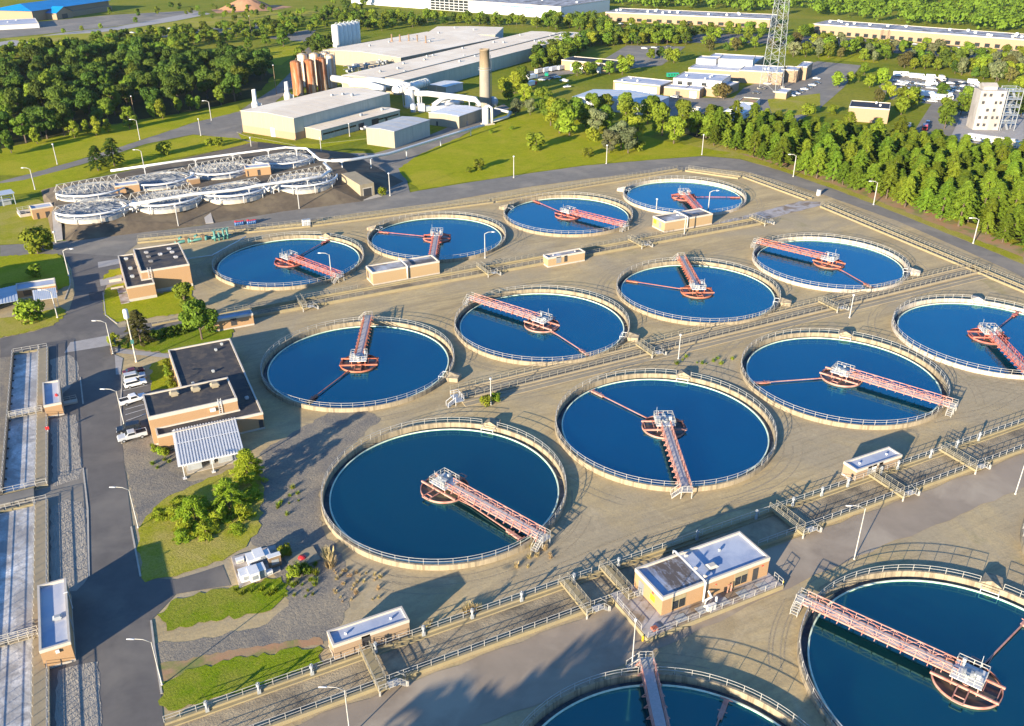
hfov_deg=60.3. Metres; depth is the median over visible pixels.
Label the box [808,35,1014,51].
access road
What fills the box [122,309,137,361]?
flood light mast
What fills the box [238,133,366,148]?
grass
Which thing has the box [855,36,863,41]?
background tree
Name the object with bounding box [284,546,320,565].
concrete hatch
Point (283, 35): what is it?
background tree
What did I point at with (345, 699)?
street lamp
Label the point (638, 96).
metal shed
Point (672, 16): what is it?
long building
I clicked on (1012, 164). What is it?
pine tree
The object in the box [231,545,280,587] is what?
equipment pad
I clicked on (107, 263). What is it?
paved path
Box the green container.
[666,72,678,77]
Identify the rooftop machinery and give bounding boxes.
[343,59,388,73]
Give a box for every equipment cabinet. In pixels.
[185,454,237,473]
[235,556,243,563]
[237,565,249,582]
[245,551,260,564]
[246,564,259,582]
[251,547,265,563]
[256,562,266,577]
[263,548,270,562]
[266,551,281,567]
[266,568,272,575]
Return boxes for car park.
[0,10,197,37]
[522,45,683,79]
[664,97,733,117]
[733,61,860,121]
[879,75,1023,135]
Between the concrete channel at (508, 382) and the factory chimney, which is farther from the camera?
the factory chimney
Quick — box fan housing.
[491,96,497,106]
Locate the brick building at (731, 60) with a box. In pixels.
[718,54,755,67]
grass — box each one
[0,105,240,175]
[0,135,251,195]
[0,197,53,244]
[0,254,70,289]
[0,307,66,337]
[1,11,319,41]
[102,283,194,321]
[103,268,121,278]
[120,324,233,352]
[137,466,264,581]
[149,358,176,390]
[157,577,287,630]
[158,646,322,710]
[211,19,328,41]
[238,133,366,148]
[263,40,302,64]
[398,112,729,189]
[504,90,733,135]
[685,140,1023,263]
[756,48,879,62]
[768,93,819,117]
[956,61,1023,80]
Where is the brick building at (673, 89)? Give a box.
[664,84,687,96]
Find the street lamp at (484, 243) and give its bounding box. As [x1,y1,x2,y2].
[484,231,494,257]
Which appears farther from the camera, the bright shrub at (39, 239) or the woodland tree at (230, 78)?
the woodland tree at (230, 78)
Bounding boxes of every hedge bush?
[147,329,159,340]
[157,329,164,338]
[162,326,173,337]
[170,325,180,335]
[176,324,187,334]
[203,324,217,333]
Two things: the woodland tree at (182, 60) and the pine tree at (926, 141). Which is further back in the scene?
the woodland tree at (182, 60)
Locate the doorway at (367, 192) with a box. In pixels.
[363,188,371,195]
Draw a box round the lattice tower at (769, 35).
[757,0,789,92]
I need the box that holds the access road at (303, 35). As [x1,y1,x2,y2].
[162,23,315,41]
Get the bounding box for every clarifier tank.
[212,231,364,290]
[260,311,461,412]
[320,417,566,570]
[367,211,505,262]
[454,285,639,365]
[499,192,632,236]
[520,651,808,725]
[555,368,776,498]
[616,253,791,325]
[617,175,746,214]
[740,328,958,429]
[750,233,920,292]
[790,564,1023,725]
[891,294,1023,379]
[1020,521,1023,554]
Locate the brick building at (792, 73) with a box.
[782,66,800,82]
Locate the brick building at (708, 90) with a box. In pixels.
[703,81,738,97]
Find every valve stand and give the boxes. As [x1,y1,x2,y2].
[203,700,209,712]
[256,682,260,693]
[309,663,313,675]
[373,641,377,652]
[421,625,425,636]
[470,608,473,618]
[520,591,522,601]
[617,557,620,567]
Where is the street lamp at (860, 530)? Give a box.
[846,505,865,559]
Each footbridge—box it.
[295,293,318,311]
[359,641,408,696]
[476,261,500,277]
[559,572,610,618]
[599,558,641,599]
[628,235,652,248]
[635,338,666,357]
[749,214,774,225]
[769,500,822,538]
[818,296,849,312]
[868,467,920,501]
[939,442,991,474]
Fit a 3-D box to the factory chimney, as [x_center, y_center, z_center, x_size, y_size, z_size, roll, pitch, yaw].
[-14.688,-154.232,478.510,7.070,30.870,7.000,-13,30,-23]
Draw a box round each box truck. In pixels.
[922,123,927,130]
[938,75,945,81]
[947,92,953,98]
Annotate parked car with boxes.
[116,420,140,433]
[122,367,144,372]
[123,371,145,379]
[123,377,146,388]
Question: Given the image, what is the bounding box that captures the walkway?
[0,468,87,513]
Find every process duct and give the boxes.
[330,75,391,88]
[349,80,385,91]
[367,77,412,96]
[392,78,429,105]
[414,91,480,107]
[430,97,449,108]
[431,104,454,110]
[437,101,459,105]
[441,99,463,103]
[490,107,512,122]
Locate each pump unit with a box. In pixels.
[174,236,189,245]
[190,234,211,243]
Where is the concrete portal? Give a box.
[342,171,381,199]
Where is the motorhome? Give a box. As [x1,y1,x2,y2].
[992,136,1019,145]
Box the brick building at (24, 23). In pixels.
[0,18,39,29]
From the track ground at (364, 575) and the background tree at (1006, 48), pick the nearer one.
the track ground at (364, 575)
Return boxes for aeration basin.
[0,343,48,495]
[0,495,49,725]
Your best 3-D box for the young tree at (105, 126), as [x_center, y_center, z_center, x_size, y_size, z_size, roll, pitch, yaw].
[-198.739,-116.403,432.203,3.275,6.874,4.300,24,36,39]
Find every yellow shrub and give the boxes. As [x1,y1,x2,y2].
[151,444,158,452]
[155,447,163,455]
[160,447,169,455]
[162,358,170,364]
[163,363,170,369]
[164,369,173,376]
[165,379,176,387]
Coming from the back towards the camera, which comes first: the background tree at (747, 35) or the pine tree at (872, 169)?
the background tree at (747, 35)
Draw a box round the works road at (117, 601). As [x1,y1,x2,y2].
[0,253,229,725]
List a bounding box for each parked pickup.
[117,427,147,442]
[119,392,144,405]
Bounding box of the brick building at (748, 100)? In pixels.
[739,97,759,105]
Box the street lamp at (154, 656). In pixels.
[126,638,162,685]
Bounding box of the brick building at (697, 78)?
[673,72,730,85]
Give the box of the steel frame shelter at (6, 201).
[0,189,15,205]
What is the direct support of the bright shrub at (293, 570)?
on the yard ground at (982, 539)
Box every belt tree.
[0,46,6,53]
[7,41,14,46]
[8,51,15,58]
[13,42,25,52]
[27,38,35,44]
[88,34,98,41]
[91,30,102,39]
[96,37,106,42]
[104,33,114,42]
[104,36,115,42]
[114,32,122,38]
[119,28,129,36]
[145,25,155,35]
[153,34,162,42]
[154,6,159,14]
[157,26,166,35]
[169,27,175,33]
[169,33,179,40]
[177,26,188,33]
[180,32,188,42]
[183,23,192,27]
[189,27,196,34]
[189,33,195,43]
[194,34,200,45]
[198,21,205,29]
[198,29,206,40]
[204,27,210,33]
[205,36,212,43]
[206,29,214,41]
[213,30,221,40]
[214,21,221,28]
[219,31,230,41]
[222,22,228,28]
[227,21,234,27]
[227,28,235,35]
[231,25,239,36]
[239,21,245,29]
[240,28,250,37]
[251,28,261,38]
[256,19,264,26]
[262,28,270,33]
[264,15,272,23]
[267,24,276,34]
[271,19,278,26]
[276,27,284,32]
[285,20,295,29]
[286,27,294,33]
[290,16,297,21]
[299,18,305,24]
[306,24,313,32]
[310,17,318,24]
[313,20,318,30]
[316,13,321,22]
[322,15,328,20]
[332,10,340,20]
[342,4,349,11]
[354,2,360,8]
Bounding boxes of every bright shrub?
[12,298,44,324]
[18,225,53,253]
[25,263,41,276]
[106,332,119,346]
[155,141,171,154]
[204,138,212,145]
[212,137,222,145]
[277,542,291,557]
[285,562,300,577]
[299,563,312,574]
[378,186,386,194]
[473,158,484,170]
[479,394,492,406]
[491,392,500,401]
[526,132,544,150]
[582,147,593,157]
[585,126,600,140]
[633,140,645,151]
[801,102,817,114]
[827,104,838,113]
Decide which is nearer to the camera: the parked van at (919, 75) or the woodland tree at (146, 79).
the woodland tree at (146, 79)
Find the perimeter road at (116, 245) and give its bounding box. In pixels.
[0,156,1023,276]
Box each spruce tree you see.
[85,145,108,171]
[99,138,124,165]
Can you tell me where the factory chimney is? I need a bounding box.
[478,48,491,107]
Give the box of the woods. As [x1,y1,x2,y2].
[610,0,1023,30]
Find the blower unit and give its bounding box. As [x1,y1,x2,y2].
[410,103,432,111]
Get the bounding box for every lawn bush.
[149,507,167,521]
[164,503,182,521]
[169,494,185,505]
[171,518,197,537]
[172,528,194,545]
[189,494,212,515]
[192,520,221,542]
[203,507,231,528]
[228,521,245,535]
[229,503,258,521]
[239,486,263,503]
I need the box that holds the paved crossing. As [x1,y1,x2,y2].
[65,335,109,352]
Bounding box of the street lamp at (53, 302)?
[38,289,58,317]
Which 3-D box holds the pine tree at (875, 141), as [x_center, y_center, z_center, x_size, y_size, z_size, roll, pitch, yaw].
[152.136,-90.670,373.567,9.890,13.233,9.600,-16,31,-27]
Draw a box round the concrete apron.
[462,273,991,406]
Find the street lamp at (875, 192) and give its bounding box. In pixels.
[869,181,877,204]
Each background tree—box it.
[243,36,252,47]
[260,34,270,45]
[275,31,289,46]
[293,46,305,57]
[303,37,313,48]
[310,32,317,40]
[310,39,322,51]
[314,33,322,42]
[323,38,333,48]
[571,61,582,73]
[582,62,590,74]
[587,62,597,73]
[602,60,614,74]
[616,58,629,74]
[626,54,634,66]
[627,17,635,25]
[646,48,654,58]
[656,46,664,56]
[663,47,672,59]
[669,48,680,62]
[679,20,687,26]
[690,26,698,36]
[699,24,707,34]
[701,36,708,44]
[705,27,715,34]
[706,39,714,50]
[710,35,716,41]
[711,83,720,97]
[712,27,722,39]
[717,82,732,98]
[723,42,730,49]
[724,21,733,33]
[731,37,742,49]
[734,23,740,31]
[734,27,740,33]
[740,38,747,45]
[743,21,752,30]
[743,25,754,37]
[744,32,751,41]
[750,36,758,47]
[757,22,767,32]
[757,27,765,37]
[768,38,776,48]
[773,31,784,41]
[775,38,781,44]
[785,35,794,45]
[787,41,801,56]
[792,32,802,41]
[799,41,813,56]
[800,24,809,36]
[806,23,814,35]
[809,33,818,42]
[813,38,824,51]
[815,46,823,57]
[818,32,827,38]
[822,37,833,49]
[823,41,837,56]
[831,71,845,87]
[836,47,845,57]
[837,32,845,42]
[838,40,849,52]
[846,71,854,83]
[848,39,861,53]
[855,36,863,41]
[855,71,862,81]
[859,48,869,60]
[860,62,869,73]
[863,73,876,87]
[865,43,875,57]
[872,50,878,61]
[873,88,884,101]
[875,49,881,59]
[875,67,890,83]
[881,44,890,55]
[881,80,891,90]
[882,49,891,57]
[883,39,891,44]
[886,85,897,98]
[889,43,895,53]
[891,39,899,47]
[894,86,908,101]
[894,96,910,114]
[897,51,913,67]
[898,39,908,49]
[899,45,904,53]
[899,89,918,108]
[904,50,915,60]
[908,41,912,48]
[909,57,919,68]
[909,86,923,101]
[912,45,922,56]
[914,49,923,60]
[916,43,926,51]
[919,50,933,62]
[920,53,934,68]
[922,37,931,49]
[927,42,938,54]
[932,58,942,70]
[934,39,946,45]
[936,82,950,96]
[937,48,952,68]
[937,103,957,128]
[938,97,952,110]
[939,46,951,54]
[944,51,955,66]
[946,100,958,113]
[948,57,959,66]
[950,60,958,73]
[954,48,966,58]
[956,94,970,114]
[957,59,968,74]
[959,85,973,96]
[960,41,970,48]
[964,43,976,54]
[966,57,976,71]
[971,57,987,71]
[971,66,979,76]
[974,48,985,57]
[979,54,992,58]
[979,65,989,79]
[982,58,993,69]
[985,47,992,53]
[989,61,1006,81]
[991,51,1000,60]
[994,62,1008,80]
[998,52,1007,59]
[1001,44,1012,53]
[1001,54,1017,63]
[1003,62,1015,79]
[1005,66,1019,81]
[1006,84,1019,100]
[1012,51,1022,58]
[1013,75,1023,87]
[1013,98,1023,116]
[1014,88,1023,103]
[1016,46,1023,56]
[1016,63,1023,73]
[1017,56,1023,63]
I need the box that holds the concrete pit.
[17,206,30,217]
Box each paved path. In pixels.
[52,211,62,240]
[98,259,119,267]
[100,275,123,285]
[115,348,169,357]
[204,213,212,223]
[713,201,820,224]
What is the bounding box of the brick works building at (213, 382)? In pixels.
[142,338,264,449]
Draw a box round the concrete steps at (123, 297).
[109,278,128,303]
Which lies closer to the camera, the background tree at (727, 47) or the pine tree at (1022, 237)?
the pine tree at (1022, 237)
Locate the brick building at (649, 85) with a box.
[613,76,672,94]
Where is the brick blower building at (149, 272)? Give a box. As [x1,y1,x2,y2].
[118,242,192,301]
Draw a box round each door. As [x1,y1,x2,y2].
[230,318,236,325]
[258,419,263,427]
[270,128,274,136]
[362,635,370,646]
[372,118,378,124]
[615,83,621,89]
[622,84,628,89]
[629,85,635,90]
[636,85,642,91]
[638,580,643,595]
[643,86,649,92]
[650,87,656,93]
[689,91,696,97]
[752,567,758,580]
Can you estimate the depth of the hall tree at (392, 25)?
800.79 m
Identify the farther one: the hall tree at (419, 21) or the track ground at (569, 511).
the hall tree at (419, 21)
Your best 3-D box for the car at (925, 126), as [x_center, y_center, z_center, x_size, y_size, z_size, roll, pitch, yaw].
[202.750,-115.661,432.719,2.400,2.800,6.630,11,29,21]
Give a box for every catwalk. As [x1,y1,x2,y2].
[0,625,37,646]
[8,405,42,418]
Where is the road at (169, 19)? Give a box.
[0,11,209,45]
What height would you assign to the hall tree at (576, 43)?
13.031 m
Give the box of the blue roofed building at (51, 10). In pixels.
[0,0,111,20]
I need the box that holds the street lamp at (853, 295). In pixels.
[848,294,854,317]
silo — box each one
[290,58,303,95]
[297,51,307,86]
[303,57,316,93]
[309,50,319,85]
[315,55,328,91]
[319,49,328,56]
[324,52,337,87]
[331,24,340,46]
[337,22,344,46]
[341,21,348,45]
[346,21,352,44]
[348,20,356,43]
[352,20,360,43]
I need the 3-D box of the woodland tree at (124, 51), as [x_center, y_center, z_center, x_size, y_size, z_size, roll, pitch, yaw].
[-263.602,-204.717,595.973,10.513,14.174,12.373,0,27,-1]
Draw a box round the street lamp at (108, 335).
[92,320,113,353]
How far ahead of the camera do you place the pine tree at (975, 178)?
316.58 m
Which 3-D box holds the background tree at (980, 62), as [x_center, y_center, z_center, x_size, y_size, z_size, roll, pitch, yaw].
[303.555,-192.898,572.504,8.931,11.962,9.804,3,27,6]
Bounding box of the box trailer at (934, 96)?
[931,93,946,99]
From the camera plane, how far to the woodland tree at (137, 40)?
627.85 m
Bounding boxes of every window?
[23,290,31,295]
[502,5,540,8]
[671,593,685,609]
[734,569,747,585]
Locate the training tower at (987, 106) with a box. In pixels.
[966,82,1023,130]
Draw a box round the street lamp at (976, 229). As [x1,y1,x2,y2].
[970,217,978,243]
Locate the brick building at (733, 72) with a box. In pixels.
[688,53,764,81]
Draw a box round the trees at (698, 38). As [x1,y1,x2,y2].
[620,34,1023,63]
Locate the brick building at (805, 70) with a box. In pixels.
[797,61,812,79]
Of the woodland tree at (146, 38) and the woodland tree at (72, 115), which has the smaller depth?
the woodland tree at (72, 115)
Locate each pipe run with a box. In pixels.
[110,146,331,174]
[120,201,138,212]
[130,162,331,213]
[187,236,245,258]
[262,184,277,193]
[331,124,484,167]
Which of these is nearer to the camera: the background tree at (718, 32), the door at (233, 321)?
the door at (233, 321)
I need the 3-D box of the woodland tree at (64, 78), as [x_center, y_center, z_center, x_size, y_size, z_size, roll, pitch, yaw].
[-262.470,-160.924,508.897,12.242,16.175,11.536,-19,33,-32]
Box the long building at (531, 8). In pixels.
[351,0,609,17]
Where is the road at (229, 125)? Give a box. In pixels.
[0,47,508,200]
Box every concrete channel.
[137,220,309,243]
[162,418,1023,725]
[218,215,761,317]
[311,196,492,226]
[450,260,989,399]
[492,166,681,202]
[685,166,740,178]
[742,173,811,200]
[820,202,1023,292]
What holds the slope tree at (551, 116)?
on the ground at (846, 94)
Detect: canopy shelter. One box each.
[0,285,17,303]
[32,287,58,304]
[172,417,242,479]
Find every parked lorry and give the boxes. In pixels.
[527,73,537,79]
[527,80,536,85]
[534,68,543,73]
[543,67,549,72]
[550,65,557,71]
[558,65,564,70]
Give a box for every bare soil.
[212,5,290,12]
[740,153,1023,256]
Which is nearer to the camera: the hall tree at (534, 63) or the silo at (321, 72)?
the silo at (321, 72)
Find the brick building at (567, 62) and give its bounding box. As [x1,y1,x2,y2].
[561,56,618,73]
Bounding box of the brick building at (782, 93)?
[775,88,791,98]
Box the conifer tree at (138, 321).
[122,309,158,347]
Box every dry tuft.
[320,547,334,561]
[322,555,336,569]
[461,603,468,613]
[471,602,479,612]
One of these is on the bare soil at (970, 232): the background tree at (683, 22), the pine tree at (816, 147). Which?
the pine tree at (816, 147)
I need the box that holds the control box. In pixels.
[301,219,306,225]
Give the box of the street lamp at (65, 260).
[62,248,73,275]
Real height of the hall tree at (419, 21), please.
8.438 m
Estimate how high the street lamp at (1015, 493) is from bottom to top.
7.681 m
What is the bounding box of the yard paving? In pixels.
[952,114,1023,147]
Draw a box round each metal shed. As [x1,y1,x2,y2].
[241,87,390,139]
[304,107,399,139]
[323,32,499,67]
[342,31,559,88]
[366,116,429,147]
[385,32,584,94]
[428,80,462,92]
[428,105,481,127]
[429,26,503,37]
[574,89,669,114]
[723,102,751,119]
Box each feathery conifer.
[170,495,216,533]
[206,477,254,516]
[229,448,268,489]
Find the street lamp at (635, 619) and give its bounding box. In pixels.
[630,618,636,671]
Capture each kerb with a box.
[64,270,70,299]
[80,377,83,403]
[82,468,89,576]
[102,292,117,323]
[115,355,122,373]
[120,374,122,443]
[130,526,140,576]
[150,620,162,693]
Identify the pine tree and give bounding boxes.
[698,110,715,137]
[699,104,716,126]
[705,107,727,139]
[707,125,721,145]
[718,111,734,138]
[719,129,732,147]
[727,132,745,149]
[728,100,745,132]
[730,123,744,143]
[735,116,746,129]
[740,123,744,134]
[742,122,753,140]
[742,131,752,148]
[744,131,764,156]
[746,102,760,121]
[746,114,757,129]
[749,110,768,138]
[753,115,766,134]
[753,142,767,159]
[759,124,771,137]
[761,127,772,148]
[764,108,772,116]
[764,133,785,160]
[765,136,797,167]
[766,115,775,127]
[766,131,777,151]
[767,121,784,146]
[771,110,785,125]
[777,128,802,161]
[782,110,794,125]
[784,114,796,131]
[785,118,799,131]
[788,121,802,134]
[792,150,816,174]
[793,152,810,170]
[794,127,802,142]
[796,139,812,157]
[798,137,804,149]
[800,120,811,135]
[801,129,811,142]
[805,147,829,177]
[809,132,815,144]
[809,143,822,167]
[810,117,821,131]
[811,125,830,154]
[812,122,821,132]
[819,133,834,162]
[819,143,843,173]
[820,122,830,130]
[824,151,843,181]
[830,120,847,144]
[831,124,847,145]
[832,142,857,171]
[834,161,850,184]
[839,144,846,155]
[842,111,860,127]
[843,149,870,184]
[844,124,859,142]
[844,134,857,145]
[844,166,864,190]
[853,163,882,193]
[855,128,874,149]
[856,125,867,142]
[859,139,875,162]
[864,153,876,175]
[866,133,880,155]
[870,117,886,146]
[874,136,896,167]
[874,163,898,198]
[877,145,893,170]
[881,161,888,177]
[885,155,906,182]
[886,115,910,135]
[887,176,910,200]
[893,133,904,152]
[893,147,912,177]
[893,168,906,189]
[894,135,906,151]
[894,176,920,206]
[898,140,918,156]
[904,127,917,134]
[904,144,915,159]
[905,130,920,147]
[906,147,924,175]
[906,154,928,175]
[907,171,920,199]
[910,155,930,180]
[913,188,934,212]
[914,163,927,184]
[915,170,939,197]
[917,177,938,207]
[918,131,931,147]
[920,140,933,147]
[921,144,934,159]
[925,181,955,219]
[926,161,944,193]
[928,190,954,213]
[930,129,941,143]
[930,150,945,164]
[931,154,946,171]
[932,135,945,154]
[940,180,978,226]
[941,162,962,183]
[941,170,946,180]
[944,150,963,175]
[945,135,959,152]
[945,140,957,155]
[945,177,954,184]
[953,175,971,210]
[954,169,972,192]
[956,134,972,151]
[956,196,982,222]
[957,145,966,154]
[959,150,973,169]
[965,147,980,166]
[970,163,986,179]
[972,175,979,193]
[976,142,992,162]
[976,170,1001,216]
[978,138,993,156]
[978,182,1010,218]
[978,198,998,225]
[978,212,996,233]
[982,155,993,166]
[983,152,996,164]
[984,158,996,169]
[988,175,1013,198]
[989,138,1000,161]
[990,214,1017,242]
[993,137,1012,164]
[994,145,1010,165]
[994,164,1007,178]
[998,207,1014,227]
[999,150,1023,165]
[1000,204,1023,236]
[1001,161,1021,179]
[1001,180,1023,217]
[1002,158,1010,164]
[1008,167,1021,182]
[1010,236,1023,250]
[1017,143,1023,160]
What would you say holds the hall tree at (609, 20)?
on the ground at (846, 94)
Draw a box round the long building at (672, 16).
[605,8,777,27]
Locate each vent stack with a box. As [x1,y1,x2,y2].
[251,89,261,107]
[284,81,293,99]
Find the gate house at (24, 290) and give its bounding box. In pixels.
[16,278,57,299]
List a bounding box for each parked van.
[893,71,904,76]
[901,71,909,76]
[915,73,925,78]
[924,91,934,96]
[926,74,937,78]
[926,79,937,83]
[967,78,979,83]
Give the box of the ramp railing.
[151,317,178,325]
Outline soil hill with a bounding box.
[218,0,275,10]
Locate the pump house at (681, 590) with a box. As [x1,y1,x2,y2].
[608,531,783,642]
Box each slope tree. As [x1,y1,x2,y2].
[498,76,509,90]
[502,81,515,100]
[509,71,522,92]
[509,98,523,115]
[516,65,530,83]
[517,83,532,100]
[523,98,534,114]
[534,86,552,107]
[537,93,551,115]
[543,96,559,125]
[550,98,574,132]
[558,108,577,135]
[569,96,583,119]
[576,103,590,126]
[584,92,601,110]
[587,108,608,129]
[598,93,613,109]
[598,104,615,128]
[601,129,619,152]
[609,120,628,148]
[617,97,641,124]
[617,127,636,152]
[618,92,633,112]
[628,115,646,139]
[639,99,657,123]
[642,95,660,119]
[651,101,670,135]
[664,116,686,143]
[674,99,695,128]
[688,110,703,135]
[702,114,712,137]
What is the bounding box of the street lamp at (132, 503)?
[109,486,138,527]
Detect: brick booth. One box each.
[29,202,52,219]
[37,578,75,668]
[42,379,77,417]
[114,180,139,193]
[185,175,199,184]
[213,309,254,331]
[244,163,270,176]
[327,606,409,660]
[366,255,439,285]
[543,248,584,267]
[652,208,712,232]
[841,446,901,480]
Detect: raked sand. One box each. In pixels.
[49,499,89,590]
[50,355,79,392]
[50,414,82,486]
[54,661,101,725]
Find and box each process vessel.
[403,86,420,108]
[481,104,494,125]
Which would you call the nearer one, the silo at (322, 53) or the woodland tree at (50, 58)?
the silo at (322, 53)
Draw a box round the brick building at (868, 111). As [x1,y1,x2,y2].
[848,100,890,123]
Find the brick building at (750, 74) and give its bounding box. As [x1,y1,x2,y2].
[738,65,787,84]
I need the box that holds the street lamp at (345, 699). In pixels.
[318,686,349,725]
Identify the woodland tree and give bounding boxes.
[0,54,11,58]
[0,58,12,61]
[0,60,19,76]
[0,91,15,114]
[0,103,13,129]
[0,111,16,134]
[0,121,8,133]
[1,87,28,124]
[2,71,24,87]
[4,76,24,93]
[8,60,20,73]
[9,113,31,142]
[17,59,27,78]
[20,44,42,63]
[22,105,44,124]
[23,83,41,98]
[24,70,41,83]
[24,94,37,107]
[25,63,32,73]
[26,107,44,135]
[27,81,49,105]
[31,60,43,71]
[31,106,57,138]
[32,55,47,68]
[37,37,56,55]
[37,68,61,85]
[40,47,62,63]
[42,85,63,104]
[44,54,55,68]
[45,102,55,112]
[49,64,73,81]
[50,63,61,67]
[51,70,66,83]
[51,101,71,135]
[52,79,76,97]
[54,45,66,55]
[56,100,73,119]
[61,55,79,66]
[62,38,78,48]
[62,48,80,59]
[63,97,78,120]
[66,79,83,87]
[70,88,86,98]
[72,64,82,73]
[73,68,88,80]
[74,90,99,113]
[76,43,87,56]
[78,40,88,43]
[79,44,97,62]
[79,61,87,68]
[80,71,101,87]
[85,85,99,92]
[86,61,105,83]
[88,107,102,120]
[93,42,110,53]
[93,58,103,63]
[93,90,111,107]
[95,52,107,61]
[95,97,114,121]
[97,73,113,87]
[98,67,115,77]
[99,83,112,96]
[102,85,121,115]
[104,41,117,53]
[106,52,123,70]
[108,63,123,79]
[112,78,121,85]
[114,49,126,70]
[115,84,134,105]
[117,44,130,51]
[119,37,132,48]
[119,75,141,101]
[120,57,129,68]
[121,81,134,105]
[123,50,143,69]
[124,62,145,76]
[125,44,143,60]
[129,70,144,96]
[130,36,143,44]
[136,72,158,93]
[137,34,153,42]
[139,87,162,108]
[141,43,149,50]
[143,58,157,66]
[143,64,152,71]
[144,52,158,63]
[146,42,154,50]
[152,61,170,82]
[153,46,163,61]
[154,42,165,57]
[157,71,171,87]
[160,75,175,105]
[162,46,177,57]
[162,48,179,58]
[163,75,191,99]
[167,36,176,46]
[168,53,192,64]
[168,62,187,94]
[170,42,184,54]
[171,56,188,66]
[182,49,200,64]
[184,43,196,50]
[184,73,197,96]
[185,64,201,87]
[194,67,216,97]
[198,49,214,69]
[207,68,224,80]
[207,70,225,92]
[209,57,220,68]
[214,57,226,67]
[216,40,228,53]
[218,51,236,58]
[218,57,238,73]
[220,72,241,100]
[226,45,241,53]
[230,65,248,94]
[236,52,253,71]
[239,63,253,83]
[251,57,266,79]
[252,47,274,74]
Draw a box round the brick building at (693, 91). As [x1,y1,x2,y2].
[683,85,704,98]
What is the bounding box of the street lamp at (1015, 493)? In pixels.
[1014,466,1023,494]
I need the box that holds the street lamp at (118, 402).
[100,388,123,423]
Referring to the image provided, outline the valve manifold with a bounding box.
[211,227,230,240]
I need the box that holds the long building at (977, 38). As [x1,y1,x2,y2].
[813,20,1023,50]
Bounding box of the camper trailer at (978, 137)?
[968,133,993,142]
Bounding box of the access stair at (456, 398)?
[446,389,463,407]
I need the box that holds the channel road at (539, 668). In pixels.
[298,454,1023,725]
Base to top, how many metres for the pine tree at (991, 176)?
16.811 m
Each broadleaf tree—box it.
[171,282,191,307]
[178,299,218,339]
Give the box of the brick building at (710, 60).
[696,55,719,64]
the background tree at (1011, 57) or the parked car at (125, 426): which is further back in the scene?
the background tree at (1011, 57)
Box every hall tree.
[338,12,347,22]
[354,14,364,24]
[364,11,369,18]
[364,20,371,26]
[371,17,377,27]
[377,18,386,28]
[382,13,391,22]
[388,20,394,27]
[389,10,396,19]
[394,8,400,20]
[399,11,408,21]
[408,17,416,27]
[417,17,422,24]
[421,15,426,22]
[422,10,431,21]
[430,10,438,21]
[439,10,446,16]
[440,16,445,23]
[450,12,456,20]
[456,16,461,23]
[462,11,471,18]
[465,15,472,24]
[475,12,482,24]
[481,16,487,24]
[490,15,496,24]
[495,14,504,25]
[505,16,511,24]
[512,14,519,24]
[519,14,526,25]
[529,54,538,61]
[530,57,538,68]
[531,43,546,55]
[533,15,540,25]
[535,48,544,66]
[539,56,547,67]
[541,12,547,22]
[544,18,551,28]
[546,49,558,63]
[547,45,557,56]
[548,9,556,15]
[551,16,559,29]
[558,46,569,60]
[561,36,571,40]
[563,43,572,53]
[565,17,572,27]
[568,48,574,56]
[571,38,581,55]
[575,18,586,28]
[577,30,587,36]
[580,37,588,50]
[584,11,590,20]
[586,22,593,30]
[587,31,596,44]
[588,17,597,27]
[590,10,598,17]
[596,17,604,28]
[596,25,603,30]
[599,31,604,42]
[602,32,613,45]
[604,18,614,28]
[604,21,612,28]
[611,33,618,43]
[615,27,624,42]
[615,31,624,43]
[622,34,629,42]
[628,32,636,41]
[629,24,637,31]
[634,36,640,44]
[638,32,647,42]
[644,27,654,42]
[651,31,662,44]
[662,28,672,43]
[667,23,675,30]
[672,35,678,43]
[677,25,687,34]
[681,31,691,42]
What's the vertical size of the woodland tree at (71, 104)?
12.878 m
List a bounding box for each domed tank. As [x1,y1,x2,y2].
[53,194,133,223]
[54,174,124,201]
[123,167,194,190]
[128,182,204,213]
[187,155,254,180]
[198,177,268,204]
[251,149,314,168]
[268,165,337,194]
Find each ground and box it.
[0,0,1023,305]
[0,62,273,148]
[0,163,1023,725]
[0,357,10,477]
[122,436,203,524]
[155,411,380,662]
[158,637,322,681]
[294,409,425,423]
[298,406,421,419]
[335,549,403,577]
[345,566,396,584]
[351,285,488,311]
[355,287,492,313]
[380,588,446,593]
[383,581,446,586]
[392,570,511,585]
[394,276,559,307]
[396,552,533,578]
[398,278,562,309]
[433,337,489,370]
[449,387,563,413]
[453,390,569,417]
[488,356,677,405]
[498,515,581,574]
[501,517,590,580]
[502,426,562,457]
[506,422,566,452]
[522,486,798,579]
[526,443,621,504]
[527,491,804,586]
[532,436,624,499]
[557,490,572,531]
[566,490,581,534]
[609,345,747,375]
[614,231,780,263]
[617,233,781,265]
[627,487,773,542]
[633,492,779,548]
[638,339,761,367]
[650,652,710,660]
[655,232,801,262]
[655,661,709,668]
[656,372,742,391]
[661,336,756,358]
[661,369,745,388]
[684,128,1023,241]
[708,316,832,348]
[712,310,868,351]
[716,340,735,374]
[721,448,793,498]
[722,380,776,411]
[728,359,742,394]
[729,449,802,503]
[742,444,784,485]
[750,445,792,489]
[768,597,785,669]
[772,608,784,658]
[780,613,789,670]
[784,612,794,660]
[810,562,892,582]
[819,569,896,588]
[898,344,961,385]
[918,364,1023,390]
[929,372,1019,393]
[934,394,1021,422]
[937,391,1014,416]
[946,365,975,403]
[957,368,984,405]
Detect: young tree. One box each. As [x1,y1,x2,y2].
[0,129,13,152]
[29,127,41,143]
[68,120,79,137]
[80,119,90,132]
[90,116,100,135]
[102,119,110,131]
[119,105,137,128]
[146,102,155,118]
[153,99,165,118]
[173,97,181,113]
[185,94,193,109]
[193,96,200,110]
[213,85,224,104]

